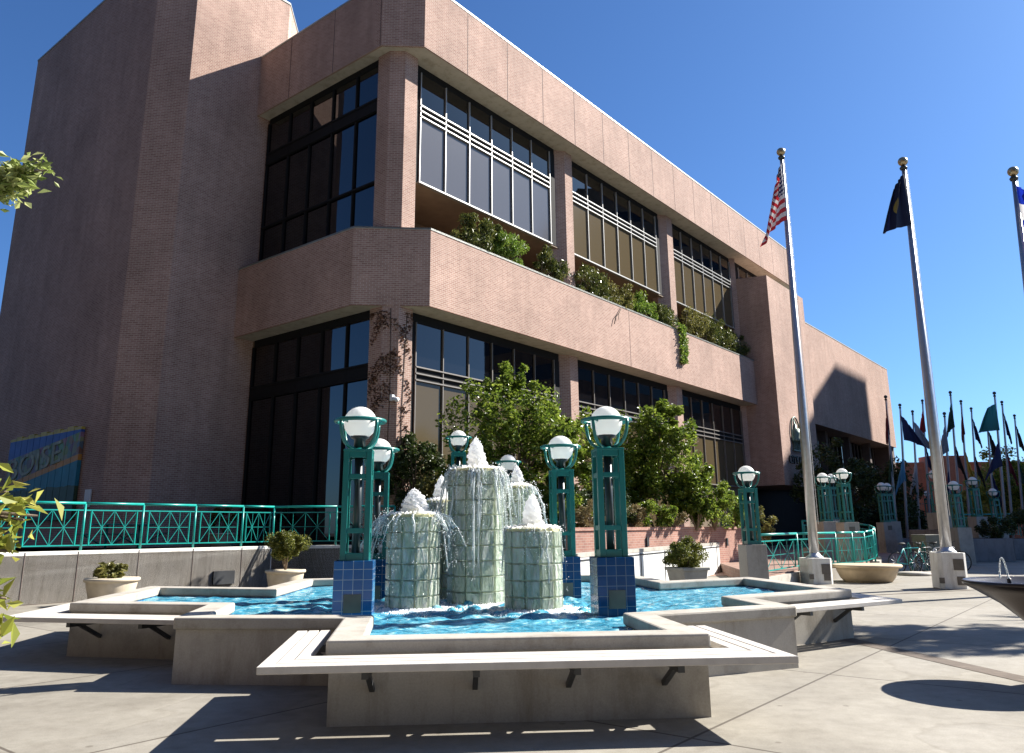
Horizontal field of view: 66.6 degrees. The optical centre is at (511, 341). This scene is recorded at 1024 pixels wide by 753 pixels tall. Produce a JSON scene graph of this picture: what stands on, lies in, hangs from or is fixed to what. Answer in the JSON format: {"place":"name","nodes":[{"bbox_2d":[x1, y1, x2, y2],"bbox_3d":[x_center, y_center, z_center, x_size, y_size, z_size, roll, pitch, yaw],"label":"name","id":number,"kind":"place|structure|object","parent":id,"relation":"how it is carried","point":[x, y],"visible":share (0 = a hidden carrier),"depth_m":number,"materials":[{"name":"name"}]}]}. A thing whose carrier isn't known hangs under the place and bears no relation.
{"place":"outdoors","nodes":[
{"label":"outdoors","id":0,"kind":"place"},
{"bbox_2d":[0,536,762,606],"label":"terrace ground","id":1,"kind":"structure","parent":0,"point":[38,549],"depth_m":20.12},
{"bbox_2d":[207,533,237,545],"bbox_3d":[-10.086,6.900,27.162,1.020,0.450,1.020,-1,-14,0],"label":"planter pot","id":2,"kind":"object","parent":1,"relation":"on","point":[222,539],"visible":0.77,"depth_m":26.81,"materials":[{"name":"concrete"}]},
{"bbox_2d":[209,507,240,532],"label":"potted plant","id":3,"kind":"object","parent":2,"relation":"in","point":[215,514],"visible":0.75,"depth_m":27.23,"materials":[{"name":"green plant"}]},
{"bbox_2d":[381,431,447,510],"bbox_3d":[-3.046,4.693,24.496,2.446,3.826,2.056,-1,-14,0],"label":"dark bush","id":4,"kind":"object","parent":1,"relation":"on","point":[406,464],"visible":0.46,"depth_m":24.30,"materials":[{"name":"green plant"}]},
{"bbox_2d":[414,471,439,500],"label":"dark bush","id":5,"kind":"object","parent":1,"relation":"on","point":[426,488],"visible":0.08,"depth_m":23.40,"materials":[{"name":"green plant"}]},
{"bbox_2d":[0,560,1023,752],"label":"plaza ground","id":6,"kind":"structure","parent":0,"point":[839,696],"depth_m":6.79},
{"bbox_2d":[0,151,62,212],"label":"street tree","id":7,"kind":"object","parent":6,"relation":"on","point":[17,179],"visible":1,"depth_m":6.47,"materials":[{"name":"green plant"}]},
{"bbox_2d":[0,463,63,647],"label":"street tree","id":8,"kind":"object","parent":6,"relation":"on","point":[17,508],"visible":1,"depth_m":3.90,"materials":[{"name":"green plant"}]},
{"bbox_2d":[83,576,140,598],"bbox_3d":[-8.800,5.479,17.111,1.142,0.560,1.142,-1,-14,0],"label":"planter pot","id":9,"kind":"object","parent":6,"relation":"on","point":[96,587],"visible":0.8,"depth_m":16.72,"materials":[{"name":"concrete"}]},
{"bbox_2d":[93,560,128,578],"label":"succulent plant","id":10,"kind":"object","parent":9,"relation":"on","point":[111,569],"visible":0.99,"depth_m":17.18,"materials":[{"name":"green plant"}]},
{"bbox_2d":[0,545,381,605],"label":"retaining wall","id":11,"kind":"structure","parent":6,"relation":"on","point":[221,577],"depth_m":19.18,"materials":[{"name":"concrete"}]},
{"bbox_2d":[0,500,395,550],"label":"metal railing","id":12,"kind":"object","parent":11,"relation":"on","point":[143,510],"visible":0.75,"depth_m":19.93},
{"bbox_2d":[265,569,305,586],"bbox_3d":[-5.466,5.818,18.771,0.959,0.620,0.959,-1,-14,0],"label":"planter pot","id":13,"kind":"object","parent":6,"relation":"on","point":[277,576],"visible":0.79,"depth_m":18.45,"materials":[{"name":"concrete"}]},
{"bbox_2d":[264,530,312,569],"bbox_3d":[-5.439,5.085,18.988,1.206,1.001,1.070,-10,-17,35],"label":"conifer shrub","id":14,"kind":"object","parent":13,"relation":"on","point":[287,545],"visible":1,"depth_m":18.77,"materials":[{"name":"green plant"}]},
{"bbox_2d":[0,0,896,547],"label":"city hall","id":15,"kind":"structure","parent":6,"relation":"on","point":[232,232],"depth_m":30.36,"materials":[{"name":"brick"}]},
{"bbox_2d":[0,426,84,521],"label":"mural","id":16,"kind":"object","parent":15,"relation":"attached to","point":[49,463],"visible":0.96,"depth_m":28.89,"materials":[{"name":"paint"}]},
{"bbox_2d":[238,310,369,544],"bbox_3d":[-7.214,3.162,27.425,7.250,7.685,0.200,-11,-17,37],"label":"window","id":17,"kind":"structure","parent":15,"relation":"in","point":[302,380],"depth_m":27.59,"materials":[{"name":"black glass"}]},
{"bbox_2d":[259,60,378,260],"bbox_3d":[-7.308,-6.537,29.772,7.250,6.845,0.200,-11,-17,37],"label":"window","id":18,"kind":"structure","parent":15,"relation":"in","point":[319,180],"depth_m":29.77,"materials":[{"name":"black glass"}]},
{"bbox_2d":[367,308,413,488],"bbox_3d":[-3.989,2.191,25.273,1.505,6.701,0.517,1,-14,-6],"label":"climbing vine","id":19,"kind":"object","parent":15,"relation":"attached to","point":[390,351],"visible":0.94,"depth_m":25.50,"materials":[{"name":"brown plant"}]},
{"bbox_2d":[450,212,511,254],"bbox_3d":[-1.181,-3.866,29.661,1.682,1.909,3.472,-11,-17,37],"label":"balcony plant","id":20,"kind":"object","parent":15,"relation":"on","point":[469,234],"visible":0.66,"depth_m":29.11,"materials":[{"name":"green plant"}]},
{"bbox_2d":[409,313,559,499],"bbox_3d":[-0.787,3.416,28.983,0.220,7.565,9.000,-11,-17,37],"label":"window","id":21,"kind":"structure","parent":15,"relation":"in","point":[445,355],"depth_m":27.92,"materials":[{"name":"black glass"}]},
{"bbox_2d":[415,65,555,245],"bbox_3d":[-0.889,-7.256,31.565,0.220,4.725,9.000,-11,-17,37],"label":"window","id":22,"kind":"structure","parent":15,"relation":"in","point":[467,153],"depth_m":31.17,"materials":[{"name":"glass"}]},
{"bbox_2d":[484,230,529,265],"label":"balcony plant","id":23,"kind":"object","parent":15,"relation":"on","point":[517,246],"visible":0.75,"depth_m":30.37,"materials":[{"name":"green plant"}]},
{"bbox_2d":[532,244,570,281],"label":"balcony plant","id":24,"kind":"object","parent":15,"relation":"on","point":[551,265],"visible":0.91,"depth_m":32.85,"materials":[{"name":"green plant"}]},
{"bbox_2d":[573,262,611,301],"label":"balcony plant","id":25,"kind":"object","parent":15,"relation":"on","point":[596,286],"visible":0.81,"depth_m":35.14,"materials":[{"name":"green plant"}]},
{"bbox_2d":[572,161,661,295],"bbox_3d":[5.211,-5.523,38.970,0.220,4.725,9.000,-11,-17,37],"label":"window","id":26,"kind":"structure","parent":15,"relation":"in","point":[614,232],"depth_m":38.81,"materials":[{"name":"glass"}]},
{"bbox_2d":[604,278,635,310],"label":"balcony plant","id":27,"kind":"object","parent":15,"relation":"on","point":[620,296],"visible":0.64,"depth_m":37.00,"materials":[{"name":"green plant"}]},
{"bbox_2d":[578,360,671,526],"bbox_3d":[5.314,5.149,36.388,0.220,7.565,9.000,-11,-17,37],"label":"window","id":28,"kind":"structure","parent":15,"relation":"in","point":[598,386],"depth_m":36.58,"materials":[{"name":"black glass"}]},
{"bbox_2d":[622,289,659,320],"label":"balcony plant","id":29,"kind":"object","parent":15,"relation":"on","point":[640,307],"visible":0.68,"depth_m":38.49,"materials":[{"name":"green plant"}]},
{"bbox_2d":[646,303,678,327],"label":"balcony plant","id":30,"kind":"object","parent":15,"relation":"on","point":[664,313],"visible":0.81,"depth_m":40.05,"materials":[{"name":"green plant"}]},
{"bbox_2d":[675,322,689,364],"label":"hanging ivy","id":31,"kind":"object","parent":15,"relation":"hanging from","point":[684,351],"visible":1,"depth_m":40.38,"materials":[{"name":"green plant"}]},
{"bbox_2d":[677,305,715,342],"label":"balcony plant","id":32,"kind":"object","parent":15,"relation":"on","point":[695,324],"visible":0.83,"depth_m":43.07,"materials":[{"name":"green plant"}]},
{"bbox_2d":[672,224,734,328],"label":"window","id":33,"kind":"structure","parent":15,"relation":"in","point":[702,274],"depth_m":46.33,"materials":[{"name":"glass"}]},
{"bbox_2d":[682,389,745,486],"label":"window","id":34,"kind":"structure","parent":15,"relation":"in","point":[720,439],"depth_m":44.53,"materials":[{"name":"black glass"}]},
{"bbox_2d":[702,311,733,347],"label":"balcony plant","id":35,"kind":"object","parent":15,"relation":"on","point":[720,338],"visible":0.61,"depth_m":45.35,"materials":[{"name":"green plant"}]},
{"bbox_2d":[720,329,750,355],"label":"balcony plant","id":36,"kind":"object","parent":15,"relation":"on","point":[735,347],"visible":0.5,"depth_m":47.11,"materials":[{"name":"green plant"}]},
{"bbox_2d":[445,430,471,467],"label":"lamp post","id":37,"kind":"object","parent":6,"relation":"on","point":[458,439],"visible":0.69,"depth_m":18.49,"materials":[{"name":"teal"}]},
{"bbox_2d":[66,574,853,726],"bbox_3d":[-0.374,4.046,11.607,10.212,0.700,9.694,-13,-18,41],"label":"fountain basin","id":38,"kind":"object","parent":6,"relation":"on","point":[212,643],"visible":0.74,"depth_m":6.99,"materials":[{"name":"concrete"}]},
{"bbox_2d":[3,603,180,639],"bbox_3d":[-5.740,3.749,10.512,1.980,0.298,4.776,9,-16,-33],"label":"slat bench","id":39,"kind":"object","parent":38,"relation":"attached to","point":[59,614],"visible":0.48,"depth_m":9.39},
{"bbox_2d":[142,582,778,634],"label":"pool water","id":40,"kind":"structure","parent":38,"relation":"in","point":[318,601],"depth_m":9.69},
{"bbox_2d":[332,407,386,615],"bbox_3d":[-1.858,2.123,9.341,0.644,2.701,0.644,1,-14,-6],"label":"lamp post","id":41,"kind":"object","parent":40,"relation":"in","point":[354,582],"visible":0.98,"depth_m":9.23,"materials":[{"name":"teal"}]},
{"bbox_2d":[364,439,398,599],"bbox_3d":[-2.076,2.840,11.952,0.644,2.701,0.644,1,-14,-6],"label":"lamp post","id":42,"kind":"object","parent":40,"relation":"in","point":[384,451],"visible":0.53,"depth_m":11.96,"materials":[{"name":"teal"}]},
{"bbox_2d":[384,514,440,610],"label":"glass block column","id":43,"kind":"structure","parent":40,"relation":"in","point":[422,575],"depth_m":9.94,"materials":[{"name":"glass"}]},
{"bbox_2d":[388,487,436,514],"bbox_3d":[-1.306,2.143,10.391,0.663,0.394,0.688,-1,-14,0],"label":"water jet","id":44,"kind":"object","parent":43,"relation":"on","point":[414,502],"visible":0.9,"depth_m":10.27,"materials":[{"name":"white"}]},
{"bbox_2d":[360,508,466,608],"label":"falling water","id":45,"kind":"structure","parent":43,"relation":"attached to","point":[380,520],"depth_m":10.17,"materials":[{"name":"white liquid"}]},
{"bbox_2d":[426,500,448,598],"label":"glass block column","id":46,"kind":"structure","parent":40,"relation":"in","point":[443,580],"depth_m":11.26,"materials":[{"name":"glass"}]},
{"bbox_2d":[447,468,504,605],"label":"glass block column","id":47,"kind":"structure","parent":40,"relation":"in","point":[485,584],"depth_m":10.54,"materials":[{"name":"glass"}]},
{"bbox_2d":[449,436,500,468],"bbox_3d":[-0.510,1.610,11.144,0.777,0.520,0.767,-1,-14,0],"label":"water jet","id":48,"kind":"object","parent":47,"relation":"on","point":[476,454],"visible":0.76,"depth_m":11.04,"materials":[{"name":"white"}]},
{"bbox_2d":[436,463,516,600],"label":"falling water","id":49,"kind":"structure","parent":47,"relation":"attached to","point":[504,480],"depth_m":10.68,"materials":[{"name":"white liquid"}]},
{"bbox_2d":[374,598,593,619],"bbox_3d":[-0.377,3.475,10.247,3.690,0.087,3.352,-8,-15,27],"label":"water foam","id":50,"kind":"object","parent":40,"relation":"on","point":[557,611],"visible":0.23,"depth_m":9.69,"materials":[{"name":"white"}]},
{"bbox_2d":[501,485,531,579],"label":"glass block column","id":51,"kind":"structure","parent":40,"relation":"in","point":[513,516],"depth_m":11.25,"materials":[{"name":"glass"}]},
{"bbox_2d":[507,480,547,528],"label":"falling water","id":52,"kind":"structure","parent":51,"relation":"attached to","point":[532,488],"depth_m":11.30,"materials":[{"name":"white liquid"}]},
{"bbox_2d":[504,528,562,610],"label":"glass block column","id":53,"kind":"structure","parent":40,"relation":"in","point":[527,583],"depth_m":9.61,"materials":[{"name":"glass"}]},
{"bbox_2d":[505,493,560,529],"bbox_3d":[0.266,2.204,10.078,0.716,0.495,0.702,-1,-14,0],"label":"water jet","id":54,"kind":"object","parent":53,"relation":"on","point":[531,512],"visible":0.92,"depth_m":9.97,"materials":[{"name":"white"}]},
{"bbox_2d":[497,522,568,603],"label":"falling water","id":55,"kind":"structure","parent":53,"relation":"attached to","point":[547,542],"depth_m":9.67,"materials":[{"name":"white liquid"}]},
{"bbox_2d":[540,436,581,597],"bbox_3d":[0.770,2.797,11.952,0.644,2.701,0.644,1,-14,-6],"label":"lamp post","id":56,"kind":"object","parent":40,"relation":"in","point":[560,449],"visible":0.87,"depth_m":11.94,"materials":[{"name":"teal"}]},
{"bbox_2d":[581,406,636,616],"bbox_3d":[1.194,2.136,9.531,0.644,2.707,0.644,1,-14,-6],"label":"lamp post","id":57,"kind":"object","parent":40,"relation":"in","point":[612,583],"visible":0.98,"depth_m":9.44,"materials":[{"name":"teal"}]},
{"bbox_2d":[256,625,798,691],"bbox_3d":[0.026,2.775,6.796,4.076,0.298,2.332,1,-14,-6],"label":"slat bench","id":58,"kind":"object","parent":38,"relation":"attached to","point":[296,652],"visible":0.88,"depth_m":5.92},
{"bbox_2d":[791,593,902,622],"bbox_3d":[4.620,3.882,11.470,1.897,0.297,4.799,-5,-14,17],"label":"slat bench","id":59,"kind":"object","parent":38,"relation":"attached to","point":[858,602],"visible":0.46,"depth_m":10.31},
{"bbox_2d":[576,542,720,580],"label":"ramp wall","id":60,"kind":"structure","parent":6,"relation":"on","point":[648,562],"depth_m":20.32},
{"bbox_2d":[558,527,741,566],"bbox_3d":[3.788,6.826,25.280,3.330,1.550,11.230,-11,-17,37],"label":"brick planter","id":61,"kind":"object","parent":6,"relation":"on","point":[637,536],"visible":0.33,"depth_m":24.25,"materials":[{"name":"brick"}]},
{"bbox_2d":[435,360,597,509],"bbox_3d":[0.234,3.120,22.993,5.113,5.384,3.105,-1,-14,0],"label":"leafy tree","id":62,"kind":"object","parent":61,"relation":"on","point":[543,411],"visible":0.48,"depth_m":22.84,"materials":[{"name":"green plant"}]},
{"bbox_2d":[532,478,592,527],"bbox_3d":[1.196,4.829,22.192,1.829,1.896,1.616,-13,-18,42],"label":"planter shrub","id":63,"kind":"object","parent":61,"relation":"on","point":[545,492],"visible":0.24,"depth_m":22.14,"materials":[{"name":"green plant"}]},
{"bbox_2d":[575,499,605,526],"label":"planter shrub","id":64,"kind":"object","parent":61,"relation":"on","point":[580,516],"visible":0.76,"depth_m":21.54,"materials":[{"name":"green plant"}]},
{"bbox_2d":[565,484,636,524],"bbox_3d":[2.556,4.975,23.345,2.458,1.428,1.852,-1,-14,0],"label":"planter shrub","id":65,"kind":"object","parent":61,"relation":"on","point":[586,495],"visible":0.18,"depth_m":23.17,"materials":[{"name":"green plant"}]},
{"bbox_2d":[557,405,663,513],"bbox_3d":[3.207,4.405,26.822,4.055,4.433,2.736,-3,-14,12],"label":"leafy tree","id":66,"kind":"object","parent":61,"relation":"on","point":[628,453],"visible":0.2,"depth_m":26.41,"materials":[{"name":"green plant"}]},
{"bbox_2d":[634,499,677,528],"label":"planter shrub","id":67,"kind":"object","parent":61,"relation":"on","point":[665,517],"visible":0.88,"depth_m":23.82,"materials":[{"name":"green plant"}]},
{"bbox_2d":[603,398,726,526],"bbox_3d":[4.907,4.186,26.282,4.500,4.557,2.450,-1,-14,0],"label":"leafy tree","id":68,"kind":"object","parent":61,"relation":"on","point":[665,433],"visible":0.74,"depth_m":25.77,"materials":[{"name":"green plant"}]},
{"bbox_2d":[668,468,715,530],"bbox_3d":[5.978,5.230,25.837,1.450,2.038,1.584,-7,-15,25],"label":"planter shrub","id":69,"kind":"object","parent":61,"relation":"on","point":[706,512],"visible":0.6,"depth_m":25.45,"materials":[{"name":"green plant"}]},
{"bbox_2d":[703,479,737,530],"bbox_3d":[6.926,5.572,26.638,1.548,1.728,1.517,-1,-14,0],"label":"planter shrub","id":70,"kind":"object","parent":61,"relation":"on","point":[725,503],"visible":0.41,"depth_m":26.40,"materials":[{"name":"green plant"}]},
{"bbox_2d":[721,490,744,529],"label":"planter shrub","id":71,"kind":"object","parent":61,"relation":"on","point":[735,510],"visible":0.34,"depth_m":27.38,"materials":[{"name":"green plant"}]},
{"bbox_2d":[754,505,777,544],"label":"planter shrub","id":72,"kind":"object","parent":61,"relation":"on","point":[772,519],"visible":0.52,"depth_m":28.58,"materials":[{"name":"green plant"}]},
{"bbox_2d":[664,566,709,580],"bbox_3d":[3.367,4.715,14.902,0.620,0.780,0.620,5,-15,-23],"label":"planter pot","id":73,"kind":"object","parent":6,"relation":"on","point":[680,573],"visible":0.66,"depth_m":14.76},
{"bbox_2d":[662,535,709,567],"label":"clipped bush","id":74,"kind":"object","parent":73,"relation":"on","point":[681,554],"visible":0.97,"depth_m":14.90,"materials":[{"name":"green plant"}]},
{"bbox_2d":[732,466,768,578],"bbox_3d":[5.625,4.418,18.380,0.644,2.950,0.644,1,-14,-6],"label":"lamp post","id":75,"kind":"object","parent":6,"relation":"on","point":[752,555],"visible":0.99,"depth_m":18.29,"materials":[{"name":"teal"}]},
{"bbox_2d":[776,148,832,583],"bbox_3d":[8.265,0.288,22.832,0.708,13.033,0.694,1,-14,-6],"label":"flagpole","id":76,"kind":"object","parent":6,"relation":"on","point":[815,566],"visible":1,"depth_m":22.11,"materials":[{"name":"metal"}]},
{"bbox_2d":[760,165,786,246],"bbox_3d":[7.885,-4.188,23.694,0.990,2.845,0.234,4,-14,-16],"label":"hanging flag","id":77,"kind":"object","parent":76,"relation":"attached to","point":[777,215],"visible":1,"depth_m":23.73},
{"bbox_2d":[769,568,841,582],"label":"plaza kerb","id":78,"kind":"structure","parent":6,"relation":"on","point":[792,577],"depth_m":21.01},
{"bbox_2d":[761,520,877,570],"bbox_3d":[10.097,6.335,24.696,2.617,1.452,13.779,-7,-15,24],"label":"metal railing","id":79,"kind":"object","parent":78,"relation":"on","point":[872,543],"visible":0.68,"depth_m":23.80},
{"bbox_2d":[832,563,902,582],"bbox_3d":[10.005,6.518,21.960,1.860,0.470,1.860,-1,-14,0],"label":"planter pot","id":80,"kind":"object","parent":6,"relation":"on","point":[869,572],"visible":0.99,"depth_m":21.35,"materials":[{"name":"concrete"}]},
{"bbox_2d":[874,482,898,552],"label":"lamp post","id":81,"kind":"object","parent":6,"relation":"on","point":[887,536],"visible":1,"depth_m":36.07,"materials":[{"name":"teal"}]},
{"bbox_2d":[885,483,903,551],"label":"lamp post","id":82,"kind":"object","parent":6,"relation":"on","point":[899,532],"visible":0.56,"depth_m":37.60,"materials":[{"name":"teal"}]},
{"bbox_2d":[911,534,939,570],"bbox_3d":[14.357,7.295,26.907,0.917,1.235,0.597,5,-15,-22],"label":"litter bin","id":83,"kind":"object","parent":6,"relation":"on","point":[927,538],"visible":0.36,"depth_m":26.79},
{"bbox_2d":[842,590,1023,681],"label":"paving strip","id":84,"kind":"object","parent":6,"relation":"on","point":[1016,677],"visible":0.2,"depth_m":8.99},
{"bbox_2d":[898,157,968,588],"bbox_3d":[10.804,0.456,20.616,0.761,11.624,0.676,-2,-14,8],"label":"flagpole","id":85,"kind":"object","parent":6,"relation":"on","point":[948,566],"visible":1,"depth_m":19.93,"materials":[{"name":"metal"}]},
{"bbox_2d":[883,174,911,233],"bbox_3d":[10.484,-3.773,21.462,1.004,1.925,0.174,3,-14,-15],"label":"hanging flag","id":86,"kind":"object","parent":85,"relation":"attached to","point":[898,215],"visible":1,"depth_m":21.46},
{"bbox_2d":[926,470,952,529],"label":"lamp post","id":87,"kind":"object","parent":6,"relation":"on","point":[932,521],"visible":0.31,"depth_m":33.77,"materials":[{"name":"teal"}]},
{"bbox_2d":[945,481,976,564],"bbox_3d":[17.807,7.216,31.092,0.644,3.262,0.644,1,-14,-6],"label":"lamp post","id":88,"kind":"object","parent":6,"relation":"on","point":[962,536],"visible":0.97,"depth_m":30.88,"materials":[{"name":"teal"}]},
{"bbox_2d":[965,477,990,537],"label":"lamp post","id":89,"kind":"object","parent":6,"relation":"on","point":[974,520],"visible":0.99,"depth_m":36.32,"materials":[{"name":"teal"}]},
{"bbox_2d":[961,576,1023,619],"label":"drinking fountain","id":90,"kind":"object","parent":6,"relation":"on","point":[1006,592],"visible":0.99,"depth_m":7.71,"materials":[{"name":"grey metal"}]},
{"bbox_2d":[973,538,1015,561],"bbox_3d":[20.354,9.167,34.362,2.202,0.960,2.200,-1,-14,0],"label":"planter","id":91,"kind":"object","parent":6,"relation":"on","point":[991,549],"visible":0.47,"depth_m":33.30,"materials":[{"name":"concrete"}]},
{"bbox_2d":[974,515,1018,537],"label":"planter shrub","id":92,"kind":"object","parent":91,"relation":"on","point":[998,529],"visible":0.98,"depth_m":34.19,"materials":[{"name":"green plant"}]},
{"bbox_2d":[992,391,1005,517],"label":"flagpole","id":93,"kind":"object","parent":6,"relation":"on","point":[1001,479],"visible":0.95,"depth_m":43.30,"materials":[{"name":"grey metal"}]},
{"bbox_2d":[978,404,999,432],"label":"hanging flag","id":94,"kind":"object","parent":93,"relation":"attached to","point":[990,422],"visible":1,"depth_m":44.02,"materials":[{"name":"teal fabric"}]},
{"bbox_2d":[1007,166,1023,289],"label":"flagpole","id":95,"kind":"object","parent":6,"relation":"on","point":[1012,171],"visible":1,"depth_m":19.94,"materials":[{"name":"metal"}]},
{"bbox_2d":[0,0,1023,462],"label":"sky","id":96,"kind":"structure","parent":0,"point":[848,89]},
{"bbox_2d":[721,544,924,577],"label":"wall","id":97,"kind":"structure","parent":0,"point":[731,569],"depth_m":28.87,"materials":[{"name":"concrete"}]},
{"bbox_2d":[813,473,838,558],"bbox_3d":[11.953,6.634,29.667,0.644,3.233,0.644,1,-14,-6],"label":"lamp post","id":98,"kind":"object","parent":97,"relation":"on","point":[826,524],"visible":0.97,"depth_m":29.54,"materials":[{"name":"teal"}]},
{"bbox_2d":[825,474,839,521],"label":"lamp post","id":99,"kind":"object","parent":97,"relation":"on","point":[833,488],"visible":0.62,"depth_m":31.68,"materials":[{"name":"teal"}]},
{"bbox_2d":[789,437,880,526],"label":"dark tree","id":100,"kind":"object","parent":97,"relation":"on","point":[856,482],"visible":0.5,"depth_m":45.04,"materials":[{"name":"green plant"}]},
{"bbox_2d":[832,468,863,562],"bbox_3d":[11.492,5.969,26.796,0.644,3.184,0.644,1,-14,-6],"label":"lamp post","id":101,"kind":"object","parent":97,"relation":"on","point":[846,524],"visible":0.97,"depth_m":26.69,"materials":[{"name":"teal"}]},
{"bbox_2d":[812,456,922,537],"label":"dark tree","id":102,"kind":"object","parent":97,"relation":"on","point":[865,516],"visible":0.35,"depth_m":47.75,"materials":[{"name":"green plant"}]},
{"bbox_2d":[860,475,927,537],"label":"dark tree","id":103,"kind":"object","parent":97,"relation":"on","point":[922,518],"visible":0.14,"depth_m":52.03,"materials":[{"name":"green plant"}]},
{"bbox_2d":[952,476,1008,524],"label":"leafy tree","id":104,"kind":"object","parent":97,"relation":"on","point":[983,491],"visible":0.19,"depth_m":60.11,"materials":[{"name":"green plant"}]},
{"bbox_2d":[964,444,1023,537],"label":"leafy tree","id":105,"kind":"object","parent":97,"relation":"on","point":[985,454],"visible":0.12,"depth_m":65.36,"materials":[{"name":"green plant"}]},
{"label":"street ground","id":106,"kind":"structure","parent":0,"visible":0},
{"bbox_2d":[896,456,1023,537],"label":"brick building","id":107,"kind":"structure","parent":106,"relation":"on","point":[921,470],"depth_m":93.76,"materials":[{"name":"red brick"}]},
{"bbox_2d":[985,458,1023,513],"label":"leafy tree","id":108,"kind":"object","parent":106,"relation":"on","point":[1014,493],"visible":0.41,"depth_m":59.14,"materials":[{"name":"green plant"}]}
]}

